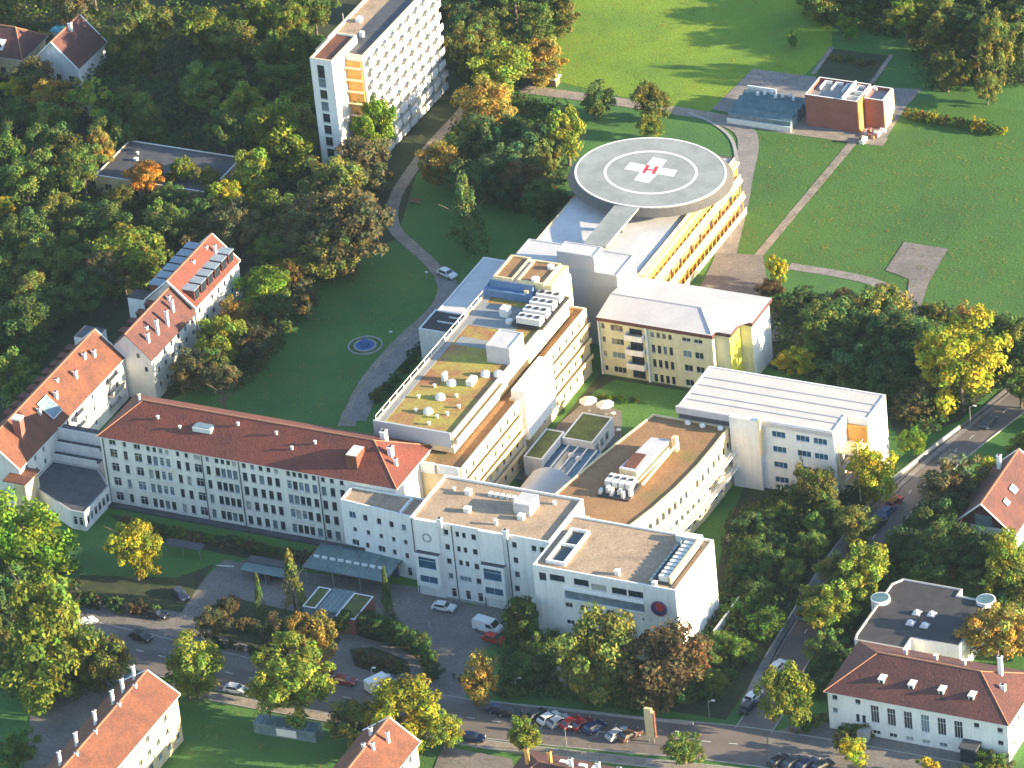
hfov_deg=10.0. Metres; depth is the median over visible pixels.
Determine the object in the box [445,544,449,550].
window
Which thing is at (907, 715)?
tall window
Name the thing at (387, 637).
shrub
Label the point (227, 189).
tree
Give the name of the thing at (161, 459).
window
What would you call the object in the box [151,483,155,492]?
window
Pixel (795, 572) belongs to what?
tree
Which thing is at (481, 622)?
van
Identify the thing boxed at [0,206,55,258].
tree
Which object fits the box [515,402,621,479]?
courtyard paving
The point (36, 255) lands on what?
tree
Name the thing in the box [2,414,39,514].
chapel house
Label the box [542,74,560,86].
garden hut
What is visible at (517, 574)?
window
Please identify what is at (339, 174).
tree
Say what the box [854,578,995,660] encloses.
flat hall
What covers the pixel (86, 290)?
tree
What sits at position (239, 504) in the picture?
window
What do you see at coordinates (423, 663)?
shrub
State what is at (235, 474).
window
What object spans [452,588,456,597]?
window
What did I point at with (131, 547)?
tree
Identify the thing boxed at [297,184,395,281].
tree
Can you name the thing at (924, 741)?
window
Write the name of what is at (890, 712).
tall window
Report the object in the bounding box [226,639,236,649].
shrub
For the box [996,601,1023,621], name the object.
tree
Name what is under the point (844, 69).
garden plot
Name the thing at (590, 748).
kerb
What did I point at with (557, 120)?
tree
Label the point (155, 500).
window
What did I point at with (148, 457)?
window
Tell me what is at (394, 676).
parked car
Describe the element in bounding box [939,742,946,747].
window
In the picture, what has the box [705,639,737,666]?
tree
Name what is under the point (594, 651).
tree
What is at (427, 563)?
window
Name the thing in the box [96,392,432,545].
ward building
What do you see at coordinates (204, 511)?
window
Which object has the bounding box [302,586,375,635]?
glass pavilion
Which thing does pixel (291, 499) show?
window
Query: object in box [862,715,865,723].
window
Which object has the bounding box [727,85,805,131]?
glasshouse
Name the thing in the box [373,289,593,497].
central building
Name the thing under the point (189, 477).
window
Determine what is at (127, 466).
window
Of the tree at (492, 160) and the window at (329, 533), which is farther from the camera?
the tree at (492, 160)
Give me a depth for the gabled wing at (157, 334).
1106.49 m
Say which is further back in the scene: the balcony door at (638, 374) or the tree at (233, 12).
the tree at (233, 12)
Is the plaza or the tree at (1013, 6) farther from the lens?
the tree at (1013, 6)
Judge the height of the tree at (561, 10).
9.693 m
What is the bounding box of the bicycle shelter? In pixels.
[164,538,204,560]
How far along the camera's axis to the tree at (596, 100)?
1179.56 m
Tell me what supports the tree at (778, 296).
on the wood floor at (898, 426)
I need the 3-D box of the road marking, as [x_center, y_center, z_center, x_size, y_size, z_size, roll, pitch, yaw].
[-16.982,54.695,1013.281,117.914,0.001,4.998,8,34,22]
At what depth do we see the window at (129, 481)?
1072.76 m
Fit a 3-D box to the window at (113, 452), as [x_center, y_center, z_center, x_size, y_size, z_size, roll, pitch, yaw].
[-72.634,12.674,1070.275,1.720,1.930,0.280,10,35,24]
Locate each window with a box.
[37,395,62,418]
[73,516,77,525]
[109,440,115,445]
[110,449,117,458]
[112,463,120,472]
[114,477,121,486]
[116,491,124,501]
[123,451,128,460]
[126,465,130,474]
[128,479,132,488]
[130,494,134,503]
[133,444,140,450]
[134,453,141,462]
[136,467,143,476]
[138,481,146,491]
[141,496,148,505]
[147,455,151,464]
[149,469,154,478]
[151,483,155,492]
[153,456,157,465]
[153,498,158,507]
[155,470,159,479]
[157,485,161,493]
[159,457,164,466]
[159,499,164,508]
[161,471,165,480]
[164,486,167,494]
[166,459,170,467]
[166,501,170,509]
[168,473,172,481]
[170,487,174,496]
[172,502,176,510]
[177,461,180,469]
[179,475,182,483]
[181,489,185,498]
[183,504,186,512]
[185,462,190,471]
[187,476,192,485]
[189,490,193,499]
[191,505,196,514]
[193,454,199,460]
[194,464,202,473]
[196,478,204,487]
[198,492,205,501]
[200,507,208,516]
[206,466,210,475]
[208,480,212,488]
[210,494,214,503]
[212,509,216,518]
[215,467,220,476]
[217,481,221,490]
[219,496,224,505]
[221,468,225,477]
[221,510,225,519]
[223,482,227,491]
[225,497,230,506]
[227,469,231,478]
[227,512,231,520]
[229,483,233,492]
[231,498,236,507]
[233,471,237,479]
[233,513,237,521]
[235,485,239,493]
[237,499,242,508]
[239,514,243,522]
[243,472,247,481]
[244,486,249,495]
[246,501,251,509]
[248,515,253,524]
[251,474,256,483]
[253,488,258,497]
[255,502,260,511]
[257,517,262,526]
[259,475,264,484]
[261,489,265,498]
[263,504,268,513]
[265,518,269,527]
[267,477,272,486]
[269,491,274,500]
[271,505,276,514]
[273,520,278,529]
[275,478,280,487]
[277,492,282,501]
[279,506,283,515]
[281,521,285,530]
[287,480,291,489]
[289,494,293,503]
[290,508,295,517]
[292,523,297,532]
[293,481,297,490]
[295,495,299,504]
[296,510,301,519]
[298,524,303,533]
[299,482,303,491]
[300,496,305,505]
[302,511,307,520]
[304,526,309,534]
[305,483,309,492]
[306,497,311,506]
[308,512,313,521]
[310,527,315,535]
[313,485,317,494]
[314,499,319,508]
[316,513,320,522]
[317,65,325,79]
[318,528,323,537]
[319,79,325,87]
[320,90,327,99]
[321,101,329,111]
[321,486,326,495]
[323,113,330,123]
[323,500,328,509]
[324,125,331,134]
[325,515,330,524]
[326,137,333,146]
[327,148,334,157]
[327,530,332,539]
[330,488,335,497]
[332,502,337,511]
[334,516,338,525]
[336,531,340,540]
[349,511,355,519]
[352,539,359,546]
[378,545,385,553]
[408,568,411,576]
[418,556,435,570]
[420,575,438,585]
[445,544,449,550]
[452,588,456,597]
[460,576,471,582]
[466,591,471,600]
[471,534,476,541]
[478,593,482,602]
[483,568,501,582]
[485,587,503,597]
[512,542,516,548]
[515,571,520,578]
[515,585,520,592]
[539,572,545,581]
[549,574,564,583]
[565,602,572,608]
[567,620,574,624]
[573,578,588,587]
[591,583,605,592]
[610,324,622,332]
[612,338,623,345]
[612,587,626,596]
[613,352,624,359]
[614,366,626,374]
[628,590,643,599]
[682,337,690,342]
[683,350,691,358]
[684,364,693,372]
[686,379,693,386]
[694,339,702,344]
[695,352,703,359]
[696,366,704,373]
[772,431,784,438]
[773,446,785,453]
[774,461,787,469]
[775,476,788,484]
[796,435,808,442]
[798,450,811,458]
[814,438,826,445]
[815,453,827,460]
[856,714,859,722]
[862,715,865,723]
[870,705,878,723]
[872,730,880,735]
[887,708,895,726]
[889,733,897,738]
[904,711,912,729]
[906,736,913,741]
[921,715,929,733]
[922,739,930,744]
[937,718,946,736]
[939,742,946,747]
[954,721,962,739]
[975,514,991,527]
[997,728,1002,733]
[1003,498,1010,505]
[1009,484,1017,493]
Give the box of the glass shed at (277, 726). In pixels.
[253,712,322,742]
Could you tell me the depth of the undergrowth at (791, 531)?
1033.94 m
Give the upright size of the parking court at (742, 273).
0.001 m
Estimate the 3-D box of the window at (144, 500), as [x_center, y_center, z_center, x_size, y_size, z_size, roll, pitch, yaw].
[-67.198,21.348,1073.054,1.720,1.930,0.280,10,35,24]
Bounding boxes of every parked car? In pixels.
[78,616,97,624]
[111,672,131,682]
[128,628,152,642]
[143,608,168,620]
[170,586,189,601]
[222,682,248,695]
[253,573,263,578]
[265,575,277,580]
[333,673,357,686]
[386,673,406,684]
[431,600,456,612]
[436,266,457,279]
[460,730,485,743]
[481,631,505,644]
[486,702,506,713]
[496,705,522,718]
[525,707,548,722]
[536,710,561,725]
[546,713,568,728]
[559,715,581,730]
[570,716,594,731]
[581,720,606,735]
[604,726,627,741]
[617,727,643,742]
[738,699,759,714]
[742,690,763,702]
[766,753,790,767]
[769,658,787,671]
[780,755,803,767]
[794,756,817,767]
[809,758,835,767]
[873,517,887,532]
[877,505,896,518]
[884,495,903,506]
[937,450,956,463]
[978,415,997,429]
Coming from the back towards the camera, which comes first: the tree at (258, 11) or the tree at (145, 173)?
the tree at (258, 11)
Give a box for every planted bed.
[80,565,212,611]
[110,514,305,566]
[206,599,340,654]
[350,647,409,674]
[357,628,437,675]
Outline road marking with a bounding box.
[136,649,733,743]
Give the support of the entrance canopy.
on the ground at (428, 221)
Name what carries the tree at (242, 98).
on the forest floor at (110, 318)
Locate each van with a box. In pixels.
[363,671,392,693]
[471,613,503,633]
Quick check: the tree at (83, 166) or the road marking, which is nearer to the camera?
the road marking
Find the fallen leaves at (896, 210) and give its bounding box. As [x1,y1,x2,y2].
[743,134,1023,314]
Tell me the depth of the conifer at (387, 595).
1030.48 m
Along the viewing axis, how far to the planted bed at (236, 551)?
1059.68 m
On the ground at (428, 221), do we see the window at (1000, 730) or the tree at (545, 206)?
the tree at (545, 206)
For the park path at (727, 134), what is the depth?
1173.99 m
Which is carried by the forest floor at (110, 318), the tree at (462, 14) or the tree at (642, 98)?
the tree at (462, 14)
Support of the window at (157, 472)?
in the ward building at (289, 480)
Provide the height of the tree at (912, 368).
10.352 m
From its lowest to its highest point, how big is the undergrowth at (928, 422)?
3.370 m
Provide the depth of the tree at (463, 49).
1197.23 m
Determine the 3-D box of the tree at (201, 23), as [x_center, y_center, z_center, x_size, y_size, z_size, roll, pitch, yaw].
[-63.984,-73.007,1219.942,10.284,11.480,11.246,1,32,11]
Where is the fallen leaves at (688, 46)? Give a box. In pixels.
[555,0,821,110]
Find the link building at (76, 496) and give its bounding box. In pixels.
[38,460,110,530]
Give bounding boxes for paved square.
[886,242,947,311]
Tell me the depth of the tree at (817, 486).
1047.99 m
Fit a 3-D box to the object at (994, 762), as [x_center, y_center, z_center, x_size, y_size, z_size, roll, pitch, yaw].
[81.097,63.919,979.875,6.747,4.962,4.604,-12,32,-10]
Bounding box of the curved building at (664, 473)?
[554,414,737,532]
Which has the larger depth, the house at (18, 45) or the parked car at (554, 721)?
the house at (18, 45)
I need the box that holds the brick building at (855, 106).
[805,77,894,144]
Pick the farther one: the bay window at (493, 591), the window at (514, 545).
the bay window at (493, 591)
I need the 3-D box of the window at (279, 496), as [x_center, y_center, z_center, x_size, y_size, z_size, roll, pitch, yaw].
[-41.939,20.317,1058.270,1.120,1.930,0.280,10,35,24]
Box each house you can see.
[0,24,48,77]
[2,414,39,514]
[36,14,107,87]
[46,664,182,767]
[52,424,105,479]
[95,141,242,204]
[333,716,420,767]
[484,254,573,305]
[513,747,621,767]
[955,448,1023,546]
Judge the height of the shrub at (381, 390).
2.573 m
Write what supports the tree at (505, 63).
on the ground at (428, 221)
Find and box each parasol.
[579,396,596,411]
[596,400,613,414]
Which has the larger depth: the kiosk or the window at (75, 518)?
the window at (75, 518)
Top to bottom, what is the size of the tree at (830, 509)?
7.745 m
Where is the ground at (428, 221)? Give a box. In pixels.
[0,13,1023,767]
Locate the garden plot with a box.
[816,49,887,83]
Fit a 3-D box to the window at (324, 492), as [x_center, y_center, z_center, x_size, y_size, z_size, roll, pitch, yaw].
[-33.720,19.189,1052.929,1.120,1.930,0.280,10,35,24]
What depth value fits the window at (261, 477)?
1058.19 m
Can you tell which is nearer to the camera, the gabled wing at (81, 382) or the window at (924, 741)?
the window at (924, 741)
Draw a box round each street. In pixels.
[8,614,774,766]
[737,394,1023,733]
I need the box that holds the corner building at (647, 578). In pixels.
[533,515,719,659]
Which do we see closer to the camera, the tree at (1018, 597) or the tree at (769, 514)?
the tree at (1018, 597)
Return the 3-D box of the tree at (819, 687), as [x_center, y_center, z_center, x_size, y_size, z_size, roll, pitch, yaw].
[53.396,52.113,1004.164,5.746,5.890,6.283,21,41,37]
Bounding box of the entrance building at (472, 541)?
[340,475,584,615]
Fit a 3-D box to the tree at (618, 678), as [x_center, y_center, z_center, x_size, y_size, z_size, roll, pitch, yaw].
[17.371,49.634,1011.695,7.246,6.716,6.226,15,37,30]
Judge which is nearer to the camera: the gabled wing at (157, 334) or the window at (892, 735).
the window at (892, 735)
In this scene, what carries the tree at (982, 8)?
on the garden floor at (928, 51)
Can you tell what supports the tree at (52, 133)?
on the forest floor at (110, 318)
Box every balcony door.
[629,328,641,336]
[630,341,642,351]
[632,356,644,365]
[633,370,645,379]
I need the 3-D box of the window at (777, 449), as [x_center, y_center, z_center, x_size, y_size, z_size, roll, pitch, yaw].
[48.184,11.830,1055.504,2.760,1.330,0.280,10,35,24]
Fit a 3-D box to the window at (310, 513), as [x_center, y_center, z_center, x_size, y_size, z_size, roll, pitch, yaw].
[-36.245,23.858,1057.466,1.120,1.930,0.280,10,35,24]
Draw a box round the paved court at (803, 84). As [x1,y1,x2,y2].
[712,69,920,137]
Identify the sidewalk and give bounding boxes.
[106,676,730,767]
[737,387,1009,712]
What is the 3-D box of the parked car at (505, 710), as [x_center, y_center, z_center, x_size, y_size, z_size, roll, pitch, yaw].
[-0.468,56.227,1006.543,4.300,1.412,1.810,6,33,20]
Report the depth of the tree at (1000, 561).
1018.15 m
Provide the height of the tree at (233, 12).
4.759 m
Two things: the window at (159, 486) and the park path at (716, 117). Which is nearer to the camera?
the window at (159, 486)
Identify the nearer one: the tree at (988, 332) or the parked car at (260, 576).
the parked car at (260, 576)
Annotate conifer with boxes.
[254,572,268,619]
[280,548,307,614]
[375,566,398,621]
[438,169,491,257]
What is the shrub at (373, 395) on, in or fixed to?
on the ground at (428, 221)
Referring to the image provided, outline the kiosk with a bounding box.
[549,663,567,686]
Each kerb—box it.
[7,622,981,767]
[169,683,738,767]
[735,392,1023,733]
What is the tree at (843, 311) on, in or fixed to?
on the wood floor at (898, 426)
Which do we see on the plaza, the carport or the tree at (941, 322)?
the carport
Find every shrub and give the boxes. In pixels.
[74,591,86,602]
[81,590,97,608]
[89,595,103,609]
[100,595,110,607]
[105,595,120,610]
[111,597,126,613]
[121,514,130,525]
[122,602,139,614]
[125,516,143,526]
[130,597,147,615]
[139,604,148,613]
[145,519,159,533]
[149,604,160,610]
[157,524,168,532]
[164,524,181,537]
[173,526,190,540]
[186,530,203,542]
[202,533,213,542]
[209,534,222,545]
[209,634,219,641]
[216,640,225,648]
[219,534,235,549]
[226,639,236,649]
[232,535,245,547]
[233,616,248,629]
[237,644,243,650]
[239,536,257,552]
[245,617,255,628]
[246,620,260,632]
[247,644,253,652]
[248,645,261,655]
[252,542,266,555]
[253,623,266,636]
[264,544,276,555]
[278,546,290,556]
[284,547,300,560]
[297,548,315,564]
[332,608,354,632]
[353,649,361,657]
[356,609,381,635]
[359,651,376,668]
[367,614,390,637]
[368,388,384,402]
[374,385,388,396]
[380,620,405,644]
[381,653,398,667]
[382,382,394,391]
[389,373,402,385]
[389,661,403,673]
[390,628,405,644]
[393,624,416,649]
[394,366,406,374]
[401,360,412,371]
[405,348,420,361]
[406,356,415,364]
[408,631,431,656]
[415,643,435,664]
[419,652,438,664]
[419,657,439,671]
[423,661,445,683]
[621,397,627,403]
[786,31,796,46]
[807,712,826,727]
[836,53,842,60]
[845,54,851,60]
[857,58,866,65]
[866,57,875,64]
[902,107,913,117]
[909,108,918,120]
[916,110,925,120]
[924,111,933,122]
[925,110,940,122]
[934,115,945,124]
[942,114,949,123]
[947,116,960,126]
[955,116,966,126]
[963,118,974,128]
[970,115,984,131]
[973,120,986,132]
[982,120,994,133]
[990,124,1000,134]
[998,127,1007,134]
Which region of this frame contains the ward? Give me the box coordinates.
[596,276,772,387]
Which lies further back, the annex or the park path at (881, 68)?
the park path at (881, 68)
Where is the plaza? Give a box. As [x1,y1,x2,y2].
[70,559,507,702]
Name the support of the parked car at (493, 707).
on the street at (749, 747)
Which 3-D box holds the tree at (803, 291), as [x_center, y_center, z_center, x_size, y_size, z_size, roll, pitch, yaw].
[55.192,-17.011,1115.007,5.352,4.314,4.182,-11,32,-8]
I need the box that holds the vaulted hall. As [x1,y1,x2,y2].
[520,467,571,493]
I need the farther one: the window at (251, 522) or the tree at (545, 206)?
the tree at (545, 206)
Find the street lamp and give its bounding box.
[564,726,571,753]
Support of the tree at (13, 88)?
on the forest floor at (110, 318)
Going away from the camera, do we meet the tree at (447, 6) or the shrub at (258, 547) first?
the shrub at (258, 547)
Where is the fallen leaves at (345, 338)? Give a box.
[245,238,435,422]
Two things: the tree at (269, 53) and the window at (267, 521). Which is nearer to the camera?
the window at (267, 521)
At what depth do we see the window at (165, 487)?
1069.62 m
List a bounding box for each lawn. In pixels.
[233,240,433,420]
[540,0,831,110]
[592,379,687,444]
[737,101,1023,320]
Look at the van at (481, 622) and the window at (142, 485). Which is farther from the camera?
the window at (142, 485)
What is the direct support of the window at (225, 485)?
in the ward building at (289, 480)
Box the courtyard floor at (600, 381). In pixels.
[515,374,689,486]
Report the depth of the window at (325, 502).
1054.58 m
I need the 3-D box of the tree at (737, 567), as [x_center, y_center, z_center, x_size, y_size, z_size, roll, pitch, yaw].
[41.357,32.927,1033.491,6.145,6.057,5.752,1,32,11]
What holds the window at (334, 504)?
in the ward building at (289, 480)
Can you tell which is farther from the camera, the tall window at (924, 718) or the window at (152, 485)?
the window at (152, 485)
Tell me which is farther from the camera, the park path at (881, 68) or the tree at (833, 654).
the park path at (881, 68)
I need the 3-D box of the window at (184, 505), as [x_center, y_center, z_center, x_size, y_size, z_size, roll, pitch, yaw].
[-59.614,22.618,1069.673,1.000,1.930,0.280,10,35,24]
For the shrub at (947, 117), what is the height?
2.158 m
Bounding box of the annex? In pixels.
[419,309,465,361]
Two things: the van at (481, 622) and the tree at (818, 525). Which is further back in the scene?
the tree at (818, 525)
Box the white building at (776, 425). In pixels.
[675,366,889,501]
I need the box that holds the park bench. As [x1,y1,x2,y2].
[409,198,420,204]
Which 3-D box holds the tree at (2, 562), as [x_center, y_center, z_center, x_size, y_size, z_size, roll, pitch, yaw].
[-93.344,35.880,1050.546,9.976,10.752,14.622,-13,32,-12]
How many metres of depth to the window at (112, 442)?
1069.10 m
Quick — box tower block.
[310,0,448,169]
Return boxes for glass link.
[544,444,601,477]
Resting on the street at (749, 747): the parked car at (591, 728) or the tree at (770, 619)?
the parked car at (591, 728)
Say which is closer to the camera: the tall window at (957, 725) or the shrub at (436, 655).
the tall window at (957, 725)
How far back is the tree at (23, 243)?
1151.72 m
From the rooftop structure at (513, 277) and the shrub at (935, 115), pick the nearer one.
the rooftop structure at (513, 277)
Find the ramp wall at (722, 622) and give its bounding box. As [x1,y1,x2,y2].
[713,597,738,630]
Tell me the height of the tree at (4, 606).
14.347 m
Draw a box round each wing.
[0,325,128,506]
[112,286,198,397]
[128,233,242,336]
[438,257,505,313]
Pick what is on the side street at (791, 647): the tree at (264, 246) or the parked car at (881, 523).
the parked car at (881, 523)
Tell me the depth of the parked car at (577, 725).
1000.78 m
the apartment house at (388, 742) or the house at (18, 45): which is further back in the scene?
the house at (18, 45)
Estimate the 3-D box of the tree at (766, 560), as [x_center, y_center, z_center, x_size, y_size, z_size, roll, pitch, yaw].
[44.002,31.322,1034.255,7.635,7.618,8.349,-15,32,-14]
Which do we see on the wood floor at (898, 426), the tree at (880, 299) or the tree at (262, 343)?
the tree at (880, 299)
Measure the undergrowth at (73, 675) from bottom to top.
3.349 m
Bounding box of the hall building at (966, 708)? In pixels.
[823,640,1023,763]
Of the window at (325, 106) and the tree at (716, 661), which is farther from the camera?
the window at (325, 106)
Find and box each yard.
[24,679,118,767]
[434,746,513,767]
[768,710,1012,767]
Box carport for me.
[239,555,300,586]
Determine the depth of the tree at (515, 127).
1167.89 m
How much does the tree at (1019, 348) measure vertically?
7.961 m
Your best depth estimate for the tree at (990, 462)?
1051.10 m
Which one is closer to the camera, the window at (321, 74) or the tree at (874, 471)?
the tree at (874, 471)
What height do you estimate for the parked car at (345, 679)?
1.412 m
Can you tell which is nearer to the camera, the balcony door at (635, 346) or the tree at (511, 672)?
the tree at (511, 672)
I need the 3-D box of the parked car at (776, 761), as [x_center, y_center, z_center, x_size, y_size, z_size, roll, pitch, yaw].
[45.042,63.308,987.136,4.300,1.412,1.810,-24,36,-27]
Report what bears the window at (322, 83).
in the tower block
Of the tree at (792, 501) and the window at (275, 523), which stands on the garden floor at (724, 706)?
the tree at (792, 501)
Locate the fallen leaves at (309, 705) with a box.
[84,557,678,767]
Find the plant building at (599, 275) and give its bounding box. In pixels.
[515,239,636,344]
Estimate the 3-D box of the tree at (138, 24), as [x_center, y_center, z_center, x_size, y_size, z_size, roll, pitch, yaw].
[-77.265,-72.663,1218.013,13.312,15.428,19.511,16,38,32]
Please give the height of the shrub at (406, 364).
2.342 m
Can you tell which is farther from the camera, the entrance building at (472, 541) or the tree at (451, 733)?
the entrance building at (472, 541)
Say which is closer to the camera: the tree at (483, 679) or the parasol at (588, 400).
the tree at (483, 679)
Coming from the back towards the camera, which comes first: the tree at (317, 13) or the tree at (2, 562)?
the tree at (317, 13)
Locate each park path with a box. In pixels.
[338,84,475,425]
[347,277,457,420]
[520,85,887,145]
[687,112,738,174]
[713,116,758,259]
[754,140,857,254]
[788,263,917,314]
[811,47,833,73]
[870,54,893,83]
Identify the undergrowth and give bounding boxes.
[0,550,113,708]
[167,267,328,394]
[420,87,568,213]
[445,0,555,124]
[496,620,641,713]
[651,482,857,705]
[764,286,1015,436]
[817,471,986,684]
[823,0,1023,90]
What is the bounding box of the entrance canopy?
[302,540,401,592]
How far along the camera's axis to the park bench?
1161.51 m
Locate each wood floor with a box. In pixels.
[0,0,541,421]
[768,305,1016,440]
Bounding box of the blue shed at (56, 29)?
[49,23,65,37]
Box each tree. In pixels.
[0,0,18,13]
[0,76,30,98]
[0,94,38,136]
[0,106,29,147]
[0,130,26,166]
[0,148,58,204]
[0,169,22,210]
[0,196,15,217]
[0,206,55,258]
[0,249,27,296]
[0,293,49,349]
[0,345,42,408]
[0,486,79,586]
[0,559,16,605]
[0,562,53,615]
[0,566,95,716]
[0,571,18,629]
[0,616,17,661]
[0,725,41,767]
[7,54,54,95]
[10,305,55,366]
[11,270,56,310]
[16,231,62,274]
[19,235,48,252]
[23,78,79,115]
[23,121,74,167]
[25,281,74,332]
[29,100,77,137]
[30,647,75,691]
[36,230,95,289]
[38,188,87,230]
[42,126,85,175]
[49,0,94,25]
[57,143,108,200]
[62,77,118,123]
[63,611,109,664]
[64,198,132,241]
[65,267,106,319]
[68,627,136,692]
[84,86,142,125]
[84,126,115,167]
[85,108,136,154]
[85,248,129,305]
[91,222,166,300]
[99,0,176,68]
[101,518,163,580]
[102,182,138,211]
[117,84,141,119]
[121,159,164,193]
[122,229,174,271]
[124,90,167,143]
[141,197,189,247]
[146,181,188,211]
[148,207,203,250]
[160,628,225,700]
[164,214,216,257]
[165,153,197,181]
[169,347,216,393]
[177,6,227,55]
[178,59,224,113]
[178,184,222,224]
[179,190,227,222]
[189,164,220,186]
[193,605,234,640]
[194,314,247,362]
[199,108,246,154]
[199,178,250,212]
[202,347,236,393]
[206,198,272,263]
[206,360,242,409]
[207,18,256,62]
[210,57,247,99]
[213,593,241,617]
[216,293,266,349]
[218,79,276,142]
[223,196,250,240]
[224,3,241,21]
[227,147,278,202]
[231,262,290,305]
[231,300,268,333]
[234,321,278,368]
[237,0,277,35]
[242,95,319,177]
[243,629,338,729]
[245,231,285,265]
[247,188,295,232]
[251,283,292,334]
[252,30,309,69]
[254,59,312,103]
[258,610,299,654]
[269,190,338,266]
[270,1,308,36]
[274,253,305,291]
[275,103,319,166]
[278,27,324,68]
[279,81,316,115]
[284,608,338,662]
[287,277,321,319]
[291,0,341,35]
[296,226,368,283]
[297,155,368,209]
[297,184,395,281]
[323,698,373,747]
[334,135,396,198]
[344,93,396,159]
[362,673,442,752]
[414,138,458,185]
[418,708,464,749]
[437,0,470,21]
[441,20,495,81]
[444,0,485,36]
[446,157,494,203]
[450,75,518,125]
[456,647,501,712]
[457,111,507,161]
[464,6,512,51]
[466,37,533,97]
[471,0,509,18]
[473,142,542,188]
[484,170,530,213]
[492,112,528,157]
[492,651,541,698]
[496,0,517,20]
[496,159,547,198]
[500,594,538,639]
[505,122,572,175]
[507,714,542,750]
[513,1,554,52]
[518,177,571,225]
[518,627,560,657]
[522,35,568,87]
[522,138,561,177]
[526,649,566,685]
[530,635,571,665]
[537,103,587,165]
[547,0,581,38]
[555,601,637,706]
[567,665,608,704]
[579,79,616,119]
[610,664,627,685]
[614,615,714,714]
[629,77,672,118]
[635,114,664,136]
[657,670,706,704]
[660,731,706,764]
[686,658,720,684]
[694,669,728,696]
[700,647,726,675]
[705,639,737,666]
[708,630,738,651]
[719,594,767,629]
[724,511,768,546]
[727,637,760,664]
[729,555,761,583]
[732,575,776,601]
[737,533,766,558]
[742,533,784,581]
[746,603,787,641]
[752,520,777,539]
[753,277,784,296]
[753,660,815,732]
[756,499,793,530]
[758,529,787,551]
[765,254,788,284]
[769,293,786,310]
[770,346,815,379]
[772,543,806,567]
[778,557,805,588]
[783,489,812,517]
[784,294,806,308]
[790,284,814,302]
[793,462,838,510]
[794,531,829,570]
[795,0,849,27]
[795,307,840,360]
[795,583,825,619]
[795,720,815,733]
[797,295,863,340]
[801,577,867,632]
[801,627,849,665]
[801,663,831,683]
[802,511,833,541]
[806,294,828,313]
[808,669,836,699]
[811,331,858,367]
[811,549,854,593]
[813,341,885,389]
[813,492,842,528]
[819,638,852,671]
[829,0,876,20]
[830,659,844,676]
[831,286,851,301]
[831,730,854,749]
[832,504,880,548]
[835,307,888,343]
[835,631,853,646]
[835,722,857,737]
[836,13,858,39]
[836,538,890,601]
[838,736,868,767]
[845,280,911,320]
[845,439,898,506]
[852,354,914,406]
[855,723,875,737]
[862,335,903,374]
[866,303,916,341]
[882,0,926,46]
[883,523,933,574]
[886,333,928,381]
[888,311,941,358]
[888,377,938,423]
[894,426,927,458]
[900,538,959,585]
[911,498,970,562]
[913,0,937,23]
[913,303,1013,416]
[914,756,940,767]
[916,452,989,504]
[917,302,946,323]
[917,518,971,578]
[918,318,947,343]
[919,11,966,52]
[925,0,957,32]
[929,44,973,92]
[933,522,995,571]
[938,492,968,515]
[940,4,978,32]
[947,34,980,81]
[951,601,1023,665]
[952,332,992,370]
[954,299,997,335]
[956,25,985,72]
[957,548,997,590]
[960,0,1008,15]
[962,7,1016,85]
[966,5,1001,29]
[973,71,1002,104]
[973,315,1007,352]
[973,454,996,482]
[973,761,988,767]
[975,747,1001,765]
[977,11,1012,42]
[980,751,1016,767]
[983,570,1005,590]
[984,525,1023,599]
[986,587,1010,606]
[988,312,1010,348]
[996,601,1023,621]
[997,0,1023,26]
[999,314,1023,349]
[1001,559,1023,605]
[1002,343,1023,374]
[1004,431,1023,454]
[1005,360,1023,408]
[1006,14,1023,58]
[1008,0,1023,24]
[1008,613,1023,655]
[1016,340,1023,361]
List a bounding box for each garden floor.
[658,487,874,719]
[864,0,1023,84]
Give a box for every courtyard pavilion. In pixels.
[523,428,564,475]
[562,412,614,451]
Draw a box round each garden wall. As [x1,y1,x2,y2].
[486,701,692,724]
[764,425,960,659]
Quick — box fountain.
[348,336,382,354]
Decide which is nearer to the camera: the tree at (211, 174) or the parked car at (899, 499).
the parked car at (899, 499)
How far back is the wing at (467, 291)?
1118.08 m
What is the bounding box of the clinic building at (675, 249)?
[536,155,746,284]
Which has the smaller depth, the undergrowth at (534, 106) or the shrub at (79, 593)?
the shrub at (79, 593)
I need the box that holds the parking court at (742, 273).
[700,253,799,340]
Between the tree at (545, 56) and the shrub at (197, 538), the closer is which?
the shrub at (197, 538)
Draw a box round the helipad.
[568,137,733,247]

